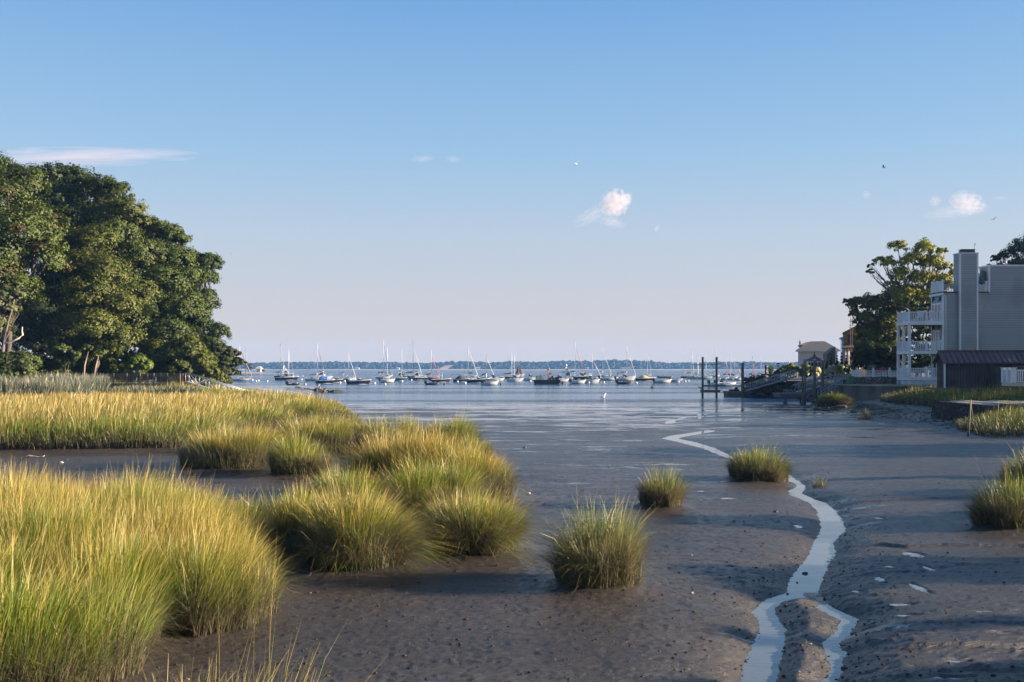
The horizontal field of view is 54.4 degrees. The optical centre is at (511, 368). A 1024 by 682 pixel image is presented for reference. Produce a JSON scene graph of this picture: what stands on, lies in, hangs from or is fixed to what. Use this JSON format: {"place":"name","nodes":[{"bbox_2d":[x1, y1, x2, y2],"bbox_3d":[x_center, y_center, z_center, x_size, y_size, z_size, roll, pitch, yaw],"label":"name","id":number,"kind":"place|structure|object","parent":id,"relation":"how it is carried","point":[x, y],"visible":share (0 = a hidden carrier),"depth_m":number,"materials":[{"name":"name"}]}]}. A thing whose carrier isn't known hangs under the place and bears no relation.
{"place":"outdoors","nodes":[
{"label":"outdoors","id":0,"kind":"place"},
{"bbox_2d":[0,451,313,681],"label":"cordgrass meadow","id":1,"kind":"structure","parent":0,"point":[111,582],"depth_m":11.62,"materials":[{"name":"plant"}]},
{"bbox_2d":[238,369,776,369],"bbox_3d":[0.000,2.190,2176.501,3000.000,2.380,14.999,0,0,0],"label":"beach","id":2,"kind":"structure","parent":0,"point":[505,369],"depth_m":2179.92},
{"bbox_2d":[0,385,1023,681],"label":"mud flat","id":3,"kind":"structure","parent":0,"point":[850,459],"depth_m":15.33,"materials":[{"name":"soil"}]},
{"bbox_2d":[1,296,23,351],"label":"dead tree","id":4,"kind":"object","parent":3,"relation":"on","point":[4,342],"visible":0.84,"depth_m":96.42,"materials":[{"name":"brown wood"}]},
{"bbox_2d":[0,284,27,350],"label":"willow tree","id":5,"kind":"object","parent":3,"relation":"on","point":[7,306],"visible":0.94,"depth_m":96.44,"materials":[{"name":"green plant"}]},
{"bbox_2d":[0,151,41,266],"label":"oak tree","id":6,"kind":"object","parent":3,"relation":"on","point":[7,166],"visible":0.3,"depth_m":111.51,"materials":[{"name":"green plant"}]},
{"bbox_2d":[0,349,42,381],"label":"shrub","id":7,"kind":"object","parent":3,"relation":"on","point":[19,363],"visible":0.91,"depth_m":91.91,"materials":[{"name":"green plant"}]},
{"bbox_2d":[0,162,75,352],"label":"oak tree","id":8,"kind":"object","parent":3,"relation":"on","point":[34,224],"visible":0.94,"depth_m":99.72,"materials":[{"name":"green plant"}]},
{"bbox_2d":[35,354,49,374],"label":"undergrowth bush","id":9,"kind":"object","parent":3,"relation":"on","point":[44,366],"visible":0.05,"depth_m":104.94,"materials":[{"name":"green plant"}]},
{"bbox_2d":[38,356,72,375],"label":"undergrowth bush","id":10,"kind":"object","parent":3,"relation":"on","point":[53,367],"visible":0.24,"depth_m":105.72,"materials":[{"name":"green plant"}]},
{"bbox_2d":[11,298,102,365],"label":"maple tree","id":11,"kind":"object","parent":3,"relation":"on","point":[35,316],"visible":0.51,"depth_m":107.53,"materials":[{"name":"green plant"}]},
{"bbox_2d":[0,371,115,397],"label":"reed bed","id":12,"kind":"object","parent":3,"relation":"on","point":[47,383],"visible":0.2,"depth_m":87.22,"materials":[{"name":"plant"}]},
{"bbox_2d":[45,337,85,373],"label":"tree","id":13,"kind":"object","parent":3,"relation":"on","point":[66,354],"visible":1,"depth_m":102.32,"materials":[{"name":"green plant"}]},
{"bbox_2d":[6,164,124,333],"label":"maple tree","id":14,"kind":"object","parent":3,"relation":"on","point":[36,261],"visible":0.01,"depth_m":122.95,"materials":[{"name":"green plant"}]},
{"bbox_2d":[19,160,114,358],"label":"maple tree","id":15,"kind":"object","parent":3,"relation":"on","point":[73,192],"visible":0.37,"depth_m":113.42,"materials":[{"name":"green plant"}]},
{"bbox_2d":[62,361,101,376],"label":"undergrowth bush","id":16,"kind":"object","parent":3,"relation":"on","point":[78,367],"visible":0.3,"depth_m":106.85,"materials":[{"name":"green plant"}]},
{"bbox_2d":[0,285,172,360],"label":"maple tree","id":17,"kind":"object","parent":3,"relation":"on","point":[137,345],"visible":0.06,"depth_m":121.67,"materials":[{"name":"green plant"}]},
{"bbox_2d":[78,342,95,376],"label":"sapling tree","id":18,"kind":"object","parent":3,"relation":"on","point":[89,346],"visible":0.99,"depth_m":102.54,"materials":[{"name":"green plant"}]},
{"bbox_2d":[47,221,147,374],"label":"maple tree","id":19,"kind":"object","parent":3,"relation":"on","point":[96,325],"visible":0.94,"depth_m":103.94,"materials":[{"name":"green plant"}]},
{"bbox_2d":[93,344,107,376],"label":"sapling tree","id":20,"kind":"object","parent":3,"relation":"on","point":[99,346],"visible":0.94,"depth_m":102.90,"materials":[{"name":"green plant"}]},
{"bbox_2d":[88,355,122,380],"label":"undergrowth bush","id":21,"kind":"object","parent":3,"relation":"on","point":[104,361],"visible":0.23,"depth_m":108.99,"materials":[{"name":"green plant"}]},
{"bbox_2d":[69,172,165,354],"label":"maple tree","id":22,"kind":"object","parent":3,"relation":"on","point":[115,207],"visible":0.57,"depth_m":111.72,"materials":[{"name":"green plant"}]},
{"bbox_2d":[106,351,156,382],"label":"undergrowth bush","id":23,"kind":"object","parent":3,"relation":"on","point":[116,366],"visible":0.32,"depth_m":106.14,"materials":[{"name":"green plant"}]},
{"bbox_2d":[74,373,188,388],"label":"fence","id":24,"kind":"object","parent":3,"relation":"on","point":[160,375],"visible":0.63,"depth_m":102.00,"materials":[{"name":"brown wood"}]},
{"bbox_2d":[123,352,153,382],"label":"sumac shrub","id":25,"kind":"object","parent":3,"relation":"on","point":[137,361],"visible":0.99,"depth_m":103.47,"materials":[{"name":"green plant"}]},
{"bbox_2d":[104,384,208,395],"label":"boardwalk scrub","id":26,"kind":"object","parent":3,"relation":"on","point":[182,389],"visible":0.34,"depth_m":92.98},
{"bbox_2d":[141,359,181,382],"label":"undergrowth bush","id":27,"kind":"object","parent":3,"relation":"on","point":[160,366],"visible":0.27,"depth_m":107.12,"materials":[{"name":"green plant"}]},
{"bbox_2d":[122,215,207,382],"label":"oak tree","id":28,"kind":"object","parent":3,"relation":"on","point":[164,325],"visible":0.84,"depth_m":113.66,"materials":[{"name":"green plant"}]},
{"bbox_2d":[121,223,211,348],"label":"oak tree","id":29,"kind":"object","parent":3,"relation":"on","point":[142,268],"visible":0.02,"depth_m":123.08,"materials":[{"name":"green plant"}]},
{"bbox_2d":[0,379,353,449],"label":"cordgrass meadow","id":30,"kind":"structure","parent":3,"relation":"on","point":[106,419],"depth_m":43.44,"materials":[{"name":"plant"}]},
{"bbox_2d":[135,335,220,378],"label":"cherry tree","id":31,"kind":"object","parent":3,"relation":"on","point":[184,354],"visible":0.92,"depth_m":106.72,"materials":[{"name":"green plant"}]},
{"bbox_2d":[167,248,231,349],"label":"oak tree","id":32,"kind":"object","parent":3,"relation":"on","point":[211,332],"visible":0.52,"depth_m":117.70,"materials":[{"name":"green plant"}]},
{"bbox_2d":[197,364,231,386],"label":"undergrowth bush","id":33,"kind":"object","parent":3,"relation":"on","point":[221,376],"visible":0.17,"depth_m":112.16,"materials":[{"name":"green plant"}]},
{"bbox_2d":[199,343,247,383],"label":"cedar tree","id":34,"kind":"object","parent":3,"relation":"on","point":[228,362],"visible":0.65,"depth_m":116.24,"materials":[{"name":"green plant"}]},
{"bbox_2d":[156,414,315,472],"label":"cordgrass clump","id":35,"kind":"object","parent":3,"relation":"on","point":[229,449],"visible":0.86,"depth_m":30.83,"materials":[{"name":"plant"}]},
{"bbox_2d":[144,540,386,681],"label":"cordgrass clump","id":36,"kind":"object","parent":3,"relation":"on","point":[260,665],"visible":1,"depth_m":6.73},
{"bbox_2d":[229,474,348,554],"bbox_3d":[-3.512,2.498,16.928,3.258,1.552,3.522,0,0,0],"label":"cordgrass clump","id":37,"kind":"object","parent":3,"relation":"on","point":[289,506],"visible":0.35,"depth_m":16.27,"materials":[{"name":"plant"}]},
{"bbox_2d":[251,428,344,476],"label":"cordgrass clump","id":38,"kind":"object","parent":3,"relation":"on","point":[294,457],"visible":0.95,"depth_m":28.81,"materials":[{"name":"plant"}]},
{"bbox_2d":[268,409,393,452],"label":"cordgrass clump","id":39,"kind":"object","parent":3,"relation":"on","point":[341,434],"visible":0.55,"depth_m":37.31,"materials":[{"name":"plant"}]},
{"bbox_2d":[276,452,421,516],"bbox_3d":[-3.138,2.397,19.393,3.329,1.770,3.430,0,0,0],"label":"cordgrass clump","id":40,"kind":"object","parent":3,"relation":"on","point":[362,486],"visible":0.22,"depth_m":19.25,"materials":[{"name":"plant"}]},
{"bbox_2d":[271,458,472,582],"bbox_3d":[-2.213,2.244,15.572,3.774,2.104,3.553,0,0,0],"label":"cordgrass clump","id":41,"kind":"object","parent":3,"relation":"on","point":[358,534],"visible":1,"depth_m":15.01,"materials":[{"name":"plant"}]},
{"bbox_2d":[349,409,436,449],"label":"cordgrass clump","id":42,"kind":"object","parent":3,"relation":"on","point":[394,429],"visible":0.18,"depth_m":38.05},
{"bbox_2d":[320,415,514,494],"bbox_3d":[-2.382,2.170,24.185,5.257,2.504,5.258,0,0,0],"label":"cordgrass clump","id":43,"kind":"object","parent":3,"relation":"on","point":[384,453],"visible":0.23,"depth_m":23.39,"materials":[{"name":"plant"}]},
{"bbox_2d":[394,408,497,455],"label":"cordgrass clump","id":44,"kind":"object","parent":3,"relation":"on","point":[461,429],"visible":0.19,"depth_m":35.52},
{"bbox_2d":[365,424,536,503],"bbox_3d":[-1.303,2.221,23.180,4.294,1.995,4.326,0,0,0],"label":"cordgrass clump","id":45,"kind":"object","parent":3,"relation":"on","point":[505,479],"visible":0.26,"depth_m":22.75,"materials":[{"name":"plant"}]},
{"bbox_2d":[369,447,536,520],"bbox_3d":[-1.373,2.403,20.260,4.314,1.840,4.327,0,0,0],"label":"cordgrass clump","id":46,"kind":"object","parent":3,"relation":"on","point":[423,483],"visible":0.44,"depth_m":20.04,"materials":[{"name":"plant"}]},
{"bbox_2d":[453,430,499,456],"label":"cordgrass clump","id":47,"kind":"object","parent":3,"relation":"on","point":[476,444],"visible":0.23,"depth_m":33.99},
{"bbox_2d":[404,478,562,565],"bbox_3d":[-0.515,2.524,16.833,3.098,1.544,3.257,0,0,0],"label":"cordgrass clump","id":48,"kind":"object","parent":3,"relation":"on","point":[500,529],"visible":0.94,"depth_m":16.28,"materials":[{"name":"plant"}]},
{"bbox_2d":[74,423,1020,681],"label":"mud crumbs","id":49,"kind":"object","parent":3,"relation":"on","point":[621,596],"visible":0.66,"depth_m":12.36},
{"bbox_2d":[143,472,1023,681],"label":"mud crumbs","id":50,"kind":"object","parent":3,"relation":"on","point":[716,611],"visible":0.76,"depth_m":12.35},
{"bbox_2d":[499,484,677,599],"bbox_3d":[1.160,2.352,14.405,2.997,1.907,3.070,0,0,0],"label":"cordgrass clump","id":51,"kind":"object","parent":3,"relation":"on","point":[601,557],"visible":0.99,"depth_m":13.91,"materials":[{"name":"plant"}]},
{"bbox_2d":[626,460,702,507],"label":"cordgrass clump","id":52,"kind":"object","parent":3,"relation":"on","point":[657,491],"visible":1,"depth_m":22.10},
{"bbox_2d":[715,435,815,484],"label":"cordgrass clump","id":53,"kind":"object","parent":3,"relation":"on","point":[757,467],"visible":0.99,"depth_m":27.92,"materials":[{"name":"plant"}]},
{"bbox_2d":[818,379,842,397],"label":"shore steps","id":54,"kind":"structure","parent":3,"relation":"on","point":[835,389],"depth_m":95.22,"materials":[{"name":"concrete"}]},
{"bbox_2d":[815,391,853,406],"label":"cordgrass clump","id":55,"kind":"object","parent":3,"relation":"on","point":[830,399],"visible":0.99,"depth_m":86.21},
{"bbox_2d":[824,383,936,400],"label":"sea wall","id":56,"kind":"structure","parent":3,"relation":"on","point":[856,392],"depth_m":90.72,"materials":[{"name":"concrete"}]},
{"bbox_2d":[809,399,1007,437],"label":"shore pebbles","id":57,"kind":"object","parent":3,"relation":"on","point":[910,416],"visible":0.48,"depth_m":67.97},
{"bbox_2d":[880,382,1023,406],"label":"shore grass","id":58,"kind":"structure","parent":3,"relation":"on","point":[921,396],"depth_m":74.50,"materials":[{"name":"plant"}]},
{"bbox_2d":[967,399,973,436],"bbox_3d":[21.985,2.388,47.841,0.467,1.802,0.186,0,0,-32],"label":"mooring stake","id":59,"kind":"object","parent":3,"relation":"on","point":[970,408],"visible":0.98,"depth_m":47.82,"materials":[{"name":"brown wood"}]},
{"bbox_2d":[923,350,1023,392],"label":"boathouse","id":60,"kind":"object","parent":3,"relation":"on","point":[967,369],"visible":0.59,"depth_m":80.00,"materials":[{"name":"wood"}]},
{"bbox_2d":[1000,367,1023,390],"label":"porch deck","id":61,"kind":"structure","parent":60,"relation":"attached to","point":[1008,376],"depth_m":70.47,"materials":[{"name":"white paint"}]},
{"bbox_2d":[923,459,1023,533],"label":"cordgrass clump","id":62,"kind":"object","parent":3,"relation":"on","point":[1007,510],"visible":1,"depth_m":19.34,"materials":[{"name":"plant"}]},
{"bbox_2d":[931,400,1023,418],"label":"stone jetty","id":63,"kind":"object","parent":3,"relation":"on","point":[954,408],"visible":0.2,"depth_m":61.04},
{"bbox_2d":[954,401,1023,435],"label":"shore grass","id":64,"kind":"structure","parent":3,"relation":"on","point":[1006,421],"depth_m":50.42,"materials":[{"name":"plant"}]},
{"bbox_2d":[987,442,1023,488],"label":"cordgrass clump","id":65,"kind":"object","parent":3,"relation":"on","point":[1018,465],"visible":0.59,"depth_m":24.50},
{"bbox_2d":[0,0,1023,362],"label":"sky","id":66,"kind":"structure","parent":0,"point":[397,173],"materials":[{"name":"blue"}]},
{"bbox_2d":[122,370,928,413],"bbox_3d":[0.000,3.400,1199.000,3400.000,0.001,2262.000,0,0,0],"label":"bay water","id":67,"kind":"structure","parent":0,"point":[633,394],"depth_m":161.97,"materials":[{"name":"blue liquid"}]},
{"bbox_2d":[185,372,247,390],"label":"gangway","id":68,"kind":"object","parent":67,"relation":"on","point":[195,379],"visible":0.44,"depth_m":102.75,"materials":[{"name":"metal"}]},
{"bbox_2d":[232,350,252,380],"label":"sailboat","id":69,"kind":"object","parent":67,"relation":"on","point":[243,378],"visible":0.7,"depth_m":272.73,"materials":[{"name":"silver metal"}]},
{"bbox_2d":[275,374,298,379],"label":"motorboat","id":70,"kind":"object","parent":67,"relation":"on","point":[286,377],"visible":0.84,"depth_m":291.02,"materials":[{"name":"white plastic"}]},
{"bbox_2d":[305,345,324,380],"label":"sailboat","id":71,"kind":"object","parent":67,"relation":"on","point":[315,378],"visible":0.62,"depth_m":272.91,"materials":[{"name":"silver metal"}]},
{"bbox_2d":[295,386,343,391],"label":"rock islet","id":72,"kind":"object","parent":67,"relation":"in","point":[324,389],"visible":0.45,"depth_m":143.09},
{"bbox_2d":[316,375,333,383],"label":"motorboat","id":73,"kind":"object","parent":67,"relation":"on","point":[324,379],"visible":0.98,"depth_m":225.18,"materials":[{"name":"white plastic"}]},
{"bbox_2d":[345,378,370,383],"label":"motorboat","id":74,"kind":"object","parent":67,"relation":"on","point":[359,381],"visible":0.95,"depth_m":213.65,"materials":[{"name":"white plastic"}]},
{"bbox_2d":[376,341,389,378],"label":"sailboat","id":75,"kind":"object","parent":67,"relation":"on","point":[383,376],"visible":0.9,"depth_m":338.43,"materials":[{"name":"silver metal"}]},
{"bbox_2d":[533,368,560,383],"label":"work barge","id":76,"kind":"object","parent":67,"relation":"on","point":[555,380],"visible":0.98,"depth_m":218.31,"materials":[{"name":"metal"}]},
{"bbox_2d":[614,374,635,380],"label":"motorboat","id":77,"kind":"object","parent":67,"relation":"on","point":[626,378],"visible":0.94,"depth_m":281.50,"materials":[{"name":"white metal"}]},
{"bbox_2d":[693,357,719,396],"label":"pile gantry","id":78,"kind":"object","parent":67,"relation":"in","point":[716,391],"visible":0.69,"depth_m":119.88,"materials":[{"name":"brown wood"}]},
{"bbox_2d":[723,387,750,396],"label":"float dock","id":79,"kind":"object","parent":67,"relation":"on","point":[735,392],"visible":0.98,"depth_m":119.60,"materials":[{"name":"grey wood"}]},
{"bbox_2d":[745,370,796,391],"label":"gangway","id":80,"kind":"object","parent":79,"relation":"on","point":[765,382],"visible":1,"depth_m":118.87,"materials":[{"name":"grey metal"}]},
{"bbox_2d":[741,363,743,396],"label":"mooring pile","id":81,"kind":"object","parent":67,"relation":"in","point":[742,379],"visible":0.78,"depth_m":119.15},
{"bbox_2d":[744,374,800,396],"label":"rubble wall","id":82,"kind":"structure","parent":67,"relation":"in","point":[769,390],"depth_m":120.95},
{"bbox_2d":[772,389,804,403],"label":"raised dock","id":83,"kind":"object","parent":67,"relation":"on","point":[784,395],"visible":0.9,"depth_m":96.00,"materials":[{"name":"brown wood"}]},
{"bbox_2d":[791,375,834,392],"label":"gangway","id":84,"kind":"object","parent":83,"relation":"on","point":[809,388],"visible":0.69,"depth_m":99.48,"materials":[{"name":"wood"}]},
{"bbox_2d":[813,359,815,399],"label":"mooring pile","id":85,"kind":"object","parent":67,"relation":"in","point":[814,379],"visible":0.87,"depth_m":96.88,"materials":[{"name":"brown wood"}]},
{"bbox_2d":[821,359,823,392],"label":"mooring pile","id":86,"kind":"object","parent":67,"relation":"in","point":[822,372],"visible":0.73,"depth_m":96.89,"materials":[{"name":"brown wood"}]},
{"bbox_2d":[242,364,907,368],"bbox_3d":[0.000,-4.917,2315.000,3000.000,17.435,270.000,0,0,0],"label":"hills","id":87,"kind":"structure","parent":0,"point":[623,367],"depth_m":2227.39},
{"bbox_2d":[198,359,928,368],"bbox_3d":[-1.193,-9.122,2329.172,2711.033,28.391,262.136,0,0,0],"label":"wood","id":88,"kind":"object","parent":87,"relation":"on","point":[616,363],"visible":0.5,"depth_m":2237.21,"materials":[{"name":"green plant"}]},
{"bbox_2d":[662,430,845,681],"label":"creek water","id":89,"kind":"structure","parent":0,"point":[763,662],"depth_m":14.99,"materials":[{"name":"blue liquid"}]},
{"bbox_2d":[805,352,821,378],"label":"garden pavilion","id":90,"kind":"structure","parent":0,"point":[811,359],"depth_m":149.16,"materials":[{"name":"white paint"}]},
{"bbox_2d":[795,341,839,377],"bbox_3d":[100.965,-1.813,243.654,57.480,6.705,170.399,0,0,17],"label":"pink house","id":91,"kind":"structure","parent":0,"point":[806,350],"depth_m":170.61,"materials":[{"name":"brown"}]},
{"bbox_2d":[803,593,858,681],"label":"creek water","id":92,"kind":"structure","parent":0,"point":[846,625],"depth_m":12.10,"materials":[{"name":"blue liquid"}]},
{"bbox_2d":[767,373,928,382],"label":"bank ground","id":93,"kind":"structure","parent":0,"point":[798,379],"depth_m":140.67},
{"bbox_2d":[779,363,795,379],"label":"garden shrub","id":94,"kind":"object","parent":93,"relation":"on","point":[789,367],"visible":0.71,"depth_m":124.47,"materials":[{"name":"green plant"}]},
{"bbox_2d":[782,382,827,401],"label":"rubble bank","id":95,"kind":"structure","parent":93,"relation":"on","point":[809,395],"depth_m":110.02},
{"bbox_2d":[793,364,820,379],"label":"hydrangea shrub","id":96,"kind":"object","parent":93,"relation":"on","point":[809,370],"visible":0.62,"depth_m":123.46,"materials":[{"name":"green plant"}]},
{"bbox_2d":[823,335,843,378],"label":"turret house","id":97,"kind":"structure","parent":93,"relation":"on","point":[828,353],"depth_m":154.00,"materials":[{"name":"grey paint"}]},
{"bbox_2d":[824,364,859,377],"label":"hydrangea shrub","id":98,"kind":"object","parent":93,"relation":"on","point":[838,369],"visible":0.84,"depth_m":121.47,"materials":[{"name":"green plant"}]},
{"bbox_2d":[842,324,863,376],"bbox_3d":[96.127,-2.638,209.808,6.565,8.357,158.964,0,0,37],"label":"yellow house","id":99,"kind":"structure","parent":93,"relation":"on","point":[847,346],"depth_m":147.90,"materials":[{"name":"brown"}]},
{"bbox_2d":[842,284,914,376],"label":"oak tree","id":100,"kind":"object","parent":93,"relation":"on","point":[875,327],"visible":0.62,"depth_m":118.12,"materials":[{"name":"green plant"}]},
{"bbox_2d":[850,341,907,376],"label":"shrub","id":101,"kind":"object","parent":93,"relation":"on","point":[868,353],"visible":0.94,"depth_m":106.19,"materials":[{"name":"green plant"}]},
{"bbox_2d":[865,237,953,375],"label":"sycamore tree","id":102,"kind":"object","parent":93,"relation":"on","point":[918,277],"visible":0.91,"depth_m":115.42,"materials":[{"name":"green plant"}]},
{"bbox_2d":[891,296,930,375],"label":"pine tree","id":103,"kind":"object","parent":93,"relation":"on","point":[918,362],"visible":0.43,"depth_m":108.49,"materials":[{"name":"green plant"}]},
{"bbox_2d":[987,233,1023,264],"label":"oak tree","id":104,"kind":"object","parent":93,"relation":"on","point":[1018,245],"visible":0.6,"depth_m":131.36,"materials":[{"name":"green plant"}]},
{"bbox_2d":[861,384,907,384],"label":"lawn","id":105,"kind":"structure","parent":0,"point":[884,384],"depth_m":95.18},
{"bbox_2d":[833,373,851,383],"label":"landing stage","id":106,"kind":"object","parent":105,"relation":"on","point":[840,376],"visible":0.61,"depth_m":101.34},
{"bbox_2d":[852,368,917,383],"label":"garden fence","id":107,"kind":"object","parent":105,"relation":"on","point":[873,379],"visible":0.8,"depth_m":100.00,"materials":[{"name":"wood"}]},
{"bbox_2d":[897,243,1023,384],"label":"grey house","id":108,"kind":"structure","parent":105,"relation":"on","point":[983,309],"depth_m":95.00,"materials":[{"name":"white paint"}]},
{"bbox_2d":[931,302,941,320],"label":"balcony door","id":109,"kind":"structure","parent":108,"relation":"in","point":[936,307],"depth_m":96.31,"materials":[{"name":"white paint"}]},
{"bbox_2d":[933,330,939,350],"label":"balcony door","id":110,"kind":"structure","parent":108,"relation":"in","point":[936,334],"depth_m":96.29,"materials":[{"name":"white paint"}]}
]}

